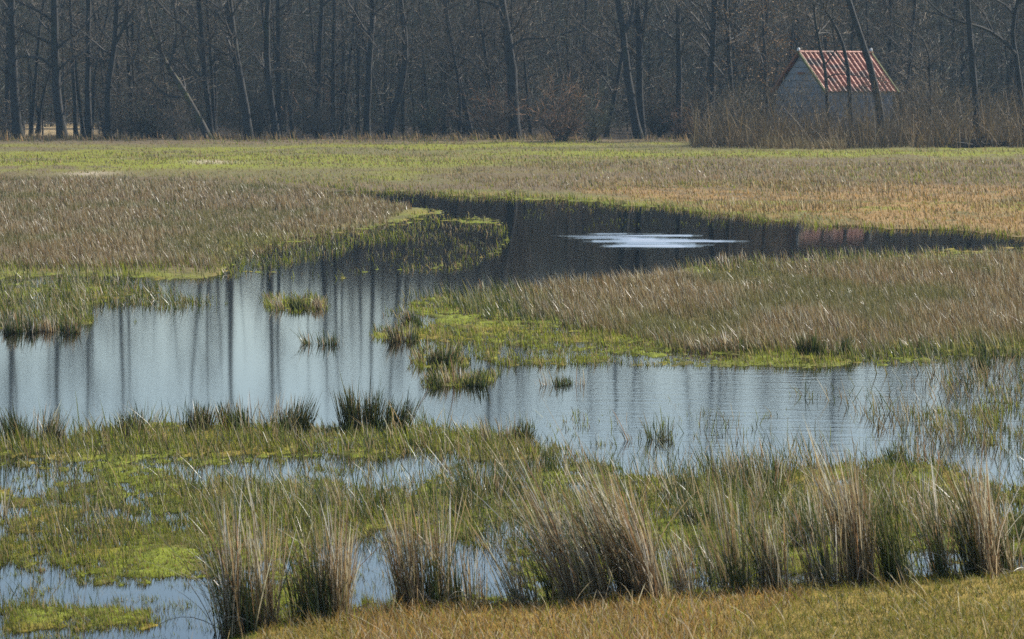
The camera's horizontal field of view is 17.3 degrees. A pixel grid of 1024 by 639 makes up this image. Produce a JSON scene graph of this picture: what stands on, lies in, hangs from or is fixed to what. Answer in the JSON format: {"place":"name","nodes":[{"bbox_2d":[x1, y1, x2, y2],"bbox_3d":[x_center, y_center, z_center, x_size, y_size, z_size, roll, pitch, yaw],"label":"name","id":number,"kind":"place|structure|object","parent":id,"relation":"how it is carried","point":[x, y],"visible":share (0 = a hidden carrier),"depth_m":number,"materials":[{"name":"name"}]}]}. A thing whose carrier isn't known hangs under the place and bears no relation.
{"place":"outdoors","nodes":[
{"label":"outdoors","id":0,"kind":"place"},
{"bbox_2d":[0,191,1023,638],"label":"water","id":1,"kind":"structure","parent":0,"point":[238,341],"depth_m":42.28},
{"bbox_2d":[411,336,466,365],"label":"rush tuft","id":2,"kind":"object","parent":1,"relation":"in","point":[439,355],"visible":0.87,"depth_m":43.88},
{"bbox_2d":[0,121,1023,638],"bbox_3d":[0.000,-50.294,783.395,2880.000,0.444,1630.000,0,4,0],"label":"ground","id":3,"kind":"structure","parent":0,"point":[30,147],"depth_m":109.37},
{"bbox_2d":[0,0,18,136],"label":"bare tree","id":4,"kind":"object","parent":3,"relation":"on","point":[6,71],"visible":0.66,"depth_m":233.17,"materials":[{"name":"brown plant"}]},
{"bbox_2d":[0,0,32,138],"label":"bare tree","id":5,"kind":"object","parent":3,"relation":"on","point":[16,125],"visible":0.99,"depth_m":228.15,"materials":[{"name":"brown plant"}]},
{"bbox_2d":[0,400,72,440],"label":"rush tuft","id":6,"kind":"object","parent":3,"relation":"on","point":[56,431],"visible":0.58,"depth_m":34.46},
{"bbox_2d":[28,0,45,135],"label":"bare tree","id":7,"kind":"object","parent":3,"relation":"on","point":[31,126],"visible":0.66,"depth_m":237.46,"materials":[{"name":"brown plant"}]},
{"bbox_2d":[0,307,82,332],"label":"rush tuft","id":8,"kind":"object","parent":3,"relation":"on","point":[14,325],"visible":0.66,"depth_m":49.79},
{"bbox_2d":[0,0,119,138],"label":"bare tree","id":9,"kind":"object","parent":3,"relation":"on","point":[55,66],"visible":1,"depth_m":228.21,"materials":[{"name":"grey plant"}]},
{"bbox_2d":[59,0,85,137],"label":"bare tree","id":10,"kind":"object","parent":3,"relation":"on","point":[75,127],"visible":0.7,"depth_m":234.04,"materials":[{"name":"brown plant"}]},
{"bbox_2d":[59,0,114,131],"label":"bare tree","id":11,"kind":"object","parent":3,"relation":"on","point":[96,64],"visible":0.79,"depth_m":233.24,"materials":[{"name":"brown plant"}]},
{"bbox_2d":[66,0,114,136],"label":"bare tree","id":12,"kind":"object","parent":3,"relation":"on","point":[83,132],"visible":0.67,"depth_m":235.35,"materials":[{"name":"brown plant"}]},
{"bbox_2d":[84,0,110,137],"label":"bare tree","id":13,"kind":"object","parent":3,"relation":"on","point":[88,113],"visible":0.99,"depth_m":230.44,"materials":[{"name":"brown plant"}]},
{"bbox_2d":[59,0,150,138],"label":"bare tree","id":14,"kind":"object","parent":3,"relation":"on","point":[116,36],"visible":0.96,"depth_m":229.15,"materials":[{"name":"brown plant"}]},
{"bbox_2d":[72,80,144,136],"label":"bare shrub","id":15,"kind":"object","parent":3,"relation":"on","point":[102,120],"visible":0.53,"depth_m":233.18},
{"bbox_2d":[78,0,167,136],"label":"bare tree","id":16,"kind":"object","parent":3,"relation":"on","point":[128,67],"visible":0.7,"depth_m":234.81,"materials":[{"name":"brown plant"}]},
{"bbox_2d":[105,92,194,138],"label":"bare shrub","id":17,"kind":"object","parent":3,"relation":"on","point":[146,133],"visible":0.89,"depth_m":228.33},
{"bbox_2d":[99,45,227,137],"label":"bare shrub","id":18,"kind":"object","parent":3,"relation":"on","point":[172,106],"visible":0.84,"depth_m":229.18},
{"bbox_2d":[122,0,211,138],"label":"bare tree","id":19,"kind":"object","parent":3,"relation":"on","point":[203,127],"visible":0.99,"depth_m":226.32,"materials":[{"name":"brown plant"}]},
{"bbox_2d":[145,95,198,139],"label":"bare shrub","id":20,"kind":"object","parent":3,"relation":"on","point":[181,131],"visible":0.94,"depth_m":223.72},
{"bbox_2d":[139,0,227,136],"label":"bare tree","id":21,"kind":"object","parent":3,"relation":"on","point":[200,30],"visible":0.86,"depth_m":229.34,"materials":[{"name":"brown plant"}]},
{"bbox_2d":[84,445,308,638],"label":"rush clump","id":22,"kind":"object","parent":3,"relation":"on","point":[239,610],"visible":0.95,"depth_m":22.21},
{"bbox_2d":[154,0,253,139],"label":"bare tree","id":23,"kind":"object","parent":3,"relation":"on","point":[229,25],"visible":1,"depth_m":225.03,"materials":[{"name":"grey plant"}]},
{"bbox_2d":[180,392,232,431],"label":"rush tuft","id":24,"kind":"object","parent":3,"relation":"on","point":[193,419],"visible":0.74,"depth_m":35.27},
{"bbox_2d":[173,0,251,138],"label":"bare tree","id":25,"kind":"object","parent":3,"relation":"on","point":[211,60],"visible":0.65,"depth_m":231.20,"materials":[{"name":"brown plant"}]},
{"bbox_2d":[0,172,439,275],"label":"rush bed","id":26,"kind":"object","parent":3,"relation":"on","point":[188,257],"visible":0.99,"depth_m":87.54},
{"bbox_2d":[207,59,300,136],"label":"bare shrub","id":27,"kind":"object","parent":3,"relation":"on","point":[259,128],"visible":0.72,"depth_m":238.62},
{"bbox_2d":[214,388,320,432],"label":"rush tuft","id":28,"kind":"object","parent":3,"relation":"on","point":[303,422],"visible":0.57,"depth_m":35.32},
{"bbox_2d":[246,0,307,138],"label":"bare tree","id":29,"kind":"object","parent":3,"relation":"on","point":[266,66],"visible":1,"depth_m":228.25,"materials":[{"name":"brown plant"}]},
{"bbox_2d":[255,0,313,136],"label":"bare tree","id":30,"kind":"object","parent":3,"relation":"on","point":[278,81],"visible":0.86,"depth_m":233.03,"materials":[{"name":"brown plant"}]},
{"bbox_2d":[286,0,344,135],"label":"bare tree","id":31,"kind":"object","parent":3,"relation":"on","point":[317,82],"visible":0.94,"depth_m":234.97,"materials":[{"name":"brown plant"}]},
{"bbox_2d":[285,85,349,138],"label":"bare shrub","id":32,"kind":"object","parent":3,"relation":"on","point":[313,128],"visible":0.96,"depth_m":227.48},
{"bbox_2d":[280,0,375,135],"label":"bare tree","id":33,"kind":"object","parent":3,"relation":"on","point":[333,66],"visible":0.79,"depth_m":238.97,"materials":[{"name":"brown plant"}]},
{"bbox_2d":[248,493,418,624],"bbox_3d":[-1.214,1.536,22.638,1.247,1.078,0.760,-1,4,-21],"label":"rush clump","id":34,"kind":"object","parent":3,"relation":"on","point":[337,592],"visible":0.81,"depth_m":22.53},
{"bbox_2d":[312,0,356,134],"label":"bare tree","id":35,"kind":"object","parent":3,"relation":"on","point":[341,129],"visible":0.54,"depth_m":245.45,"materials":[{"name":"brown plant"}]},
{"bbox_2d":[301,473,396,507],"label":"rush tuft","id":36,"kind":"object","parent":3,"relation":"on","point":[383,492],"visible":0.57,"depth_m":28.90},
{"bbox_2d":[336,0,392,137],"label":"bare tree","id":37,"kind":"object","parent":3,"relation":"on","point":[367,103],"visible":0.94,"depth_m":232.31,"materials":[{"name":"brown plant"}]},
{"bbox_2d":[330,370,433,432],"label":"rush tuft","id":38,"kind":"object","parent":3,"relation":"on","point":[350,409],"visible":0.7,"depth_m":35.43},
{"bbox_2d":[344,0,426,138],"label":"bare tree","id":39,"kind":"object","parent":3,"relation":"on","point":[399,91],"visible":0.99,"depth_m":229.05,"materials":[{"name":"brown plant"}]},
{"bbox_2d":[328,451,474,611],"bbox_3d":[-0.882,1.451,23.026,1.243,1.151,0.594,-1,4,-20],"label":"rush clump","id":40,"kind":"object","parent":3,"relation":"on","point":[413,579],"visible":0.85,"depth_m":23.06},
{"bbox_2d":[382,0,458,135],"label":"bare tree","id":41,"kind":"object","parent":3,"relation":"on","point":[423,62],"visible":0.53,"depth_m":243.94,"materials":[{"name":"brown plant"}]},
{"bbox_2d":[404,86,453,136],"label":"bare shrub","id":42,"kind":"object","parent":3,"relation":"on","point":[421,125],"visible":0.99,"depth_m":232.92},
{"bbox_2d":[408,0,474,134],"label":"bare tree","id":43,"kind":"object","parent":3,"relation":"on","point":[466,114],"visible":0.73,"depth_m":241.35,"materials":[{"name":"brown plant"}]},
{"bbox_2d":[405,0,497,136],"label":"bare tree","id":44,"kind":"object","parent":3,"relation":"on","point":[448,31],"visible":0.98,"depth_m":234.16,"materials":[{"name":"brown plant"}]},
{"bbox_2d":[423,356,491,386],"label":"rush tuft","id":45,"kind":"object","parent":3,"relation":"on","point":[469,381],"visible":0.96,"depth_m":40.89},
{"bbox_2d":[418,1,498,134],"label":"bare tree","id":46,"kind":"object","parent":3,"relation":"on","point":[444,130],"visible":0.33,"depth_m":247.22,"materials":[{"name":"brown plant"}]},
{"bbox_2d":[438,467,484,513],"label":"rush tuft","id":47,"kind":"object","parent":3,"relation":"on","point":[460,492],"visible":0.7,"depth_m":28.61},
{"bbox_2d":[425,531,502,606],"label":"rush clump","id":48,"kind":"object","parent":3,"relation":"on","point":[456,587],"visible":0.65,"depth_m":23.36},
{"bbox_2d":[436,69,502,134],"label":"bare shrub","id":49,"kind":"object","parent":3,"relation":"on","point":[450,100],"visible":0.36,"depth_m":247.00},
{"bbox_2d":[421,442,528,493],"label":"rush tuft","id":50,"kind":"object","parent":3,"relation":"on","point":[465,473],"visible":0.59,"depth_m":30.07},
{"bbox_2d":[431,0,531,118],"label":"bare tree","id":51,"kind":"object","parent":3,"relation":"on","point":[486,64],"visible":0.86,"depth_m":233.14,"materials":[{"name":"brown plant"}]},
{"bbox_2d":[448,83,526,138],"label":"bare shrub","id":52,"kind":"object","parent":3,"relation":"on","point":[495,131],"visible":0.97,"depth_m":227.66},
{"bbox_2d":[440,74,534,137],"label":"bare shrub","id":53,"kind":"object","parent":3,"relation":"on","point":[482,117],"visible":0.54,"depth_m":231.00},
{"bbox_2d":[441,0,541,134],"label":"bare tree","id":54,"kind":"object","parent":3,"relation":"on","point":[527,93],"visible":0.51,"depth_m":237.09,"materials":[{"name":"brown plant"}]},
{"bbox_2d":[466,413,539,441],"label":"rush tuft","id":55,"kind":"object","parent":3,"relation":"on","point":[528,433],"visible":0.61,"depth_m":34.24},
{"bbox_2d":[465,506,542,606],"bbox_3d":[-0.164,1.639,23.344,0.789,0.741,0.388,0,4,0],"label":"rush clump","id":56,"kind":"object","parent":3,"relation":"on","point":[516,592],"visible":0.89,"depth_m":23.32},
{"bbox_2d":[0,0,1023,137],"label":"wood","id":57,"kind":"object","parent":3,"relation":"on","point":[658,50],"visible":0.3,"depth_m":253.56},
{"bbox_2d":[0,206,1023,590],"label":"marsh rushes","id":58,"kind":"object","parent":3,"relation":"on","point":[266,490],"visible":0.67,"depth_m":30.67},
{"bbox_2d":[0,188,1023,638],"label":"shore grass","id":59,"kind":"structure","parent":3,"relation":"on","point":[546,338],"depth_m":33.53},
{"bbox_2d":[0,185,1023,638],"bbox_3d":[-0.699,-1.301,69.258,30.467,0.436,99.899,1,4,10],"label":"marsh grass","id":60,"kind":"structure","parent":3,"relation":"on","point":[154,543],"depth_m":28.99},
{"bbox_2d":[0,128,1023,191],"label":"meadow grass","id":61,"kind":"structure","parent":3,"relation":"on","point":[454,137],"depth_m":162.57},
{"bbox_2d":[463,0,585,87],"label":"bare tree","id":62,"kind":"object","parent":3,"relation":"on","point":[511,2],"visible":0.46,"depth_m":234.74,"materials":[{"name":"brown plant"}]},
{"bbox_2d":[476,0,591,138],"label":"bare tree","id":63,"kind":"object","parent":3,"relation":"on","point":[509,44],"visible":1,"depth_m":228.17,"materials":[{"name":"grey plant"}]},
{"bbox_2d":[515,0,591,100],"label":"bare tree","id":64,"kind":"object","parent":3,"relation":"on","point":[548,44],"visible":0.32,"depth_m":264.51,"materials":[{"name":"brown plant"}]},
{"bbox_2d":[508,65,606,140],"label":"bare shrub","id":65,"kind":"object","parent":3,"relation":"on","point":[568,129],"visible":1,"depth_m":216.04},
{"bbox_2d":[494,53,625,136],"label":"bare shrub","id":66,"kind":"object","parent":3,"relation":"on","point":[555,96],"visible":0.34,"depth_m":237.74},
{"bbox_2d":[471,392,708,601],"bbox_3d":[0.580,1.262,23.510,1.875,1.574,0.951,0,4,0],"label":"rush clump","id":67,"kind":"object","parent":3,"relation":"on","point":[623,538],"visible":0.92,"depth_m":23.43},
{"bbox_2d":[551,0,635,136],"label":"bare tree","id":68,"kind":"object","parent":3,"relation":"on","point":[619,67],"visible":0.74,"depth_m":236.68,"materials":[{"name":"brown plant"}]},
{"bbox_2d":[568,78,628,140],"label":"bare shrub","id":69,"kind":"object","parent":3,"relation":"on","point":[594,127],"visible":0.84,"depth_m":219.91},
{"bbox_2d":[551,0,653,138],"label":"bare tree","id":70,"kind":"object","parent":3,"relation":"on","point":[624,27],"visible":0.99,"depth_m":228.27,"materials":[{"name":"brown plant"}]},
{"bbox_2d":[602,0,653,137],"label":"bare tree","id":71,"kind":"object","parent":3,"relation":"on","point":[639,36],"visible":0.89,"depth_m":230.01,"materials":[{"name":"brown plant"}]},
{"bbox_2d":[241,558,1023,638],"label":"turf grass","id":72,"kind":"structure","parent":3,"relation":"on","point":[419,630],"depth_m":22.41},
{"bbox_2d":[598,61,698,136],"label":"bare shrub","id":73,"kind":"object","parent":3,"relation":"on","point":[658,130],"visible":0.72,"depth_m":239.05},
{"bbox_2d":[320,182,1023,235],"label":"shore grass","id":74,"kind":"structure","parent":3,"relation":"on","point":[522,194],"depth_m":102.44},
{"bbox_2d":[636,442,712,501],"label":"rush tuft","id":75,"kind":"object","parent":3,"relation":"on","point":[681,484],"visible":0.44,"depth_m":29.40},
{"bbox_2d":[662,98,704,137],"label":"bare shrub","id":76,"kind":"object","parent":3,"relation":"on","point":[678,129],"visible":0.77,"depth_m":230.29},
{"bbox_2d":[648,0,721,137],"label":"bare tree","id":77,"kind":"object","parent":3,"relation":"on","point":[677,40],"visible":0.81,"depth_m":231.35,"materials":[{"name":"brown plant"}]},
{"bbox_2d":[664,480,724,524],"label":"rush tuft","id":78,"kind":"object","parent":3,"relation":"on","point":[694,517],"visible":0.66,"depth_m":27.70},
{"bbox_2d":[655,517,740,595],"bbox_3d":[1.070,1.661,23.727,1.117,0.682,0.470,0,4,0],"label":"rush clump","id":79,"kind":"object","parent":3,"relation":"on","point":[675,579],"visible":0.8,"depth_m":23.72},
{"bbox_2d":[664,514,732,583],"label":"rush clump","id":80,"kind":"object","parent":3,"relation":"on","point":[706,560],"visible":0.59,"depth_m":24.75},
{"bbox_2d":[649,430,764,479],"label":"rush tuft","id":81,"kind":"object","parent":3,"relation":"on","point":[706,470],"visible":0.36,"depth_m":31.02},
{"bbox_2d":[657,0,758,120],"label":"bare tree","id":82,"kind":"object","parent":3,"relation":"on","point":[713,45],"visible":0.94,"depth_m":221.45,"materials":[{"name":"brown plant"}]},
{"bbox_2d":[401,244,1023,358],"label":"rush bed","id":83,"kind":"object","parent":3,"relation":"on","point":[821,314],"visible":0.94,"depth_m":54.06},
{"bbox_2d":[406,154,1023,189],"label":"rush bed","id":84,"kind":"object","parent":3,"relation":"on","point":[777,170],"visible":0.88,"depth_m":136.24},
{"bbox_2d":[677,78,760,139],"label":"bare shrub","id":85,"kind":"object","parent":3,"relation":"on","point":[731,109],"visible":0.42,"depth_m":202.59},
{"bbox_2d":[674,0,787,113],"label":"bare tree","id":86,"kind":"object","parent":3,"relation":"on","point":[729,45],"visible":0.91,"depth_m":221.23,"materials":[{"name":"brown plant"}]},
{"bbox_2d":[704,0,788,107],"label":"bare tree","id":87,"kind":"object","parent":3,"relation":"on","point":[748,38],"visible":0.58,"depth_m":238.61,"materials":[{"name":"brown plant"}]},
{"bbox_2d":[669,434,831,593],"bbox_3d":[1.677,1.395,23.863,1.005,1.171,0.765,2,5,30],"label":"rush clump","id":88,"kind":"object","parent":3,"relation":"on","point":[742,574],"visible":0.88,"depth_m":23.89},
{"bbox_2d":[704,440,796,494],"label":"rush tuft","id":89,"kind":"object","parent":3,"relation":"on","point":[778,466],"visible":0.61,"depth_m":29.98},
{"bbox_2d":[678,0,847,121],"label":"bare tree","id":90,"kind":"object","parent":3,"relation":"on","point":[764,65],"visible":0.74,"depth_m":218.19,"materials":[{"name":"brown plant"}]},
{"bbox_2d":[678,0,867,118],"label":"bare tree","id":91,"kind":"object","parent":3,"relation":"on","point":[791,47],"visible":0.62,"depth_m":227.13,"materials":[{"name":"brown plant"}]},
{"bbox_2d":[742,466,834,513],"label":"rush tuft","id":92,"kind":"object","parent":3,"relation":"on","point":[778,493],"visible":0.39,"depth_m":28.48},
{"bbox_2d":[573,174,1023,232],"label":"bank grass","id":93,"kind":"structure","parent":3,"relation":"on","point":[801,205],"depth_m":103.47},
{"bbox_2d":[771,488,831,548],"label":"rush tuft","id":94,"kind":"object","parent":3,"relation":"on","point":[810,529],"visible":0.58,"depth_m":26.35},
{"bbox_2d":[774,467,863,586],"bbox_3d":[2.176,1.474,24.024,0.585,0.942,0.584,-4,5,-44],"label":"rush clump","id":95,"kind":"object","parent":3,"relation":"on","point":[826,563],"visible":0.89,"depth_m":24.07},
{"bbox_2d":[790,326,856,355],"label":"rush tuft","id":96,"kind":"object","parent":3,"relation":"on","point":[813,345],"visible":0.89,"depth_m":45.45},
{"bbox_2d":[806,0,854,142],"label":"bare tree","id":97,"kind":"object","parent":3,"relation":"on","point":[846,62],"visible":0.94,"depth_m":204.11,"materials":[{"name":"brown plant"}]},
{"bbox_2d":[771,48,899,133],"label":"tiled hut","id":98,"kind":"object","parent":3,"relation":"on","point":[800,60],"visible":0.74,"depth_m":213.72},
{"bbox_2d":[790,0,885,50],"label":"bare tree","id":99,"kind":"object","parent":3,"relation":"on","point":[852,35],"visible":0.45,"depth_m":237.07,"materials":[{"name":"brown plant"}]},
{"bbox_2d":[772,0,911,132],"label":"bare tree","id":100,"kind":"object","parent":3,"relation":"on","point":[816,26],"visible":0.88,"depth_m":205.31,"materials":[{"name":"brown plant"}]},
{"bbox_2d":[680,60,1023,149],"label":"dry thicket","id":101,"kind":"object","parent":3,"relation":"on","point":[751,132],"visible":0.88,"depth_m":197.63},
{"bbox_2d":[846,0,886,138],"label":"bare tree","id":102,"kind":"object","parent":3,"relation":"on","point":[864,49],"visible":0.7,"depth_m":203.27,"materials":[{"name":"brown plant"}]},
{"bbox_2d":[783,416,960,585],"bbox_3d":[2.524,1.301,24.221,1.300,1.289,0.755,1,4,19],"label":"rush clump","id":103,"kind":"object","parent":3,"relation":"on","point":[860,556],"visible":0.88,"depth_m":24.24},
{"bbox_2d":[867,0,905,80],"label":"bare tree","id":104,"kind":"object","parent":3,"relation":"on","point":[889,16],"visible":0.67,"depth_m":238.93,"materials":[{"name":"brown plant"}]},
{"bbox_2d":[845,0,965,127],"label":"bare tree","id":105,"kind":"object","parent":3,"relation":"on","point":[907,52],"visible":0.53,"depth_m":233.55,"materials":[{"name":"brown plant"}]},
{"bbox_2d":[877,454,949,512],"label":"rush tuft","id":106,"kind":"object","parent":3,"relation":"on","point":[888,493],"visible":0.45,"depth_m":28.48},
{"bbox_2d":[880,0,963,136],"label":"bare tree","id":107,"kind":"object","parent":3,"relation":"on","point":[928,54],"visible":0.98,"depth_m":209.49,"materials":[{"name":"brown plant"}]},
{"bbox_2d":[889,49,992,131],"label":"bare shrub","id":108,"kind":"object","parent":3,"relation":"on","point":[925,82],"visible":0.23,"depth_m":226.24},
{"bbox_2d":[917,0,981,109],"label":"bare tree","id":109,"kind":"object","parent":3,"relation":"on","point":[950,54],"visible":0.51,"depth_m":253.15,"materials":[{"name":"brown plant"}]},
{"bbox_2d":[893,416,1023,578],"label":"rush clump","id":110,"kind":"object","parent":3,"relation":"on","point":[980,558],"visible":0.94,"depth_m":24.61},
{"bbox_2d":[914,0,1023,141],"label":"bare tree","id":111,"kind":"object","parent":3,"relation":"on","point":[1012,47],"visible":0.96,"depth_m":203.34,"materials":[{"name":"brown plant"}]},
{"bbox_2d":[965,0,979,139],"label":"bare tree","id":112,"kind":"object","parent":3,"relation":"on","point":[972,67],"visible":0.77,"depth_m":201.36,"materials":[{"name":"brown plant"}]},
{"bbox_2d":[945,458,1023,575],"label":"rush clump","id":113,"kind":"object","parent":3,"relation":"on","point":[1007,560],"visible":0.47,"depth_m":24.92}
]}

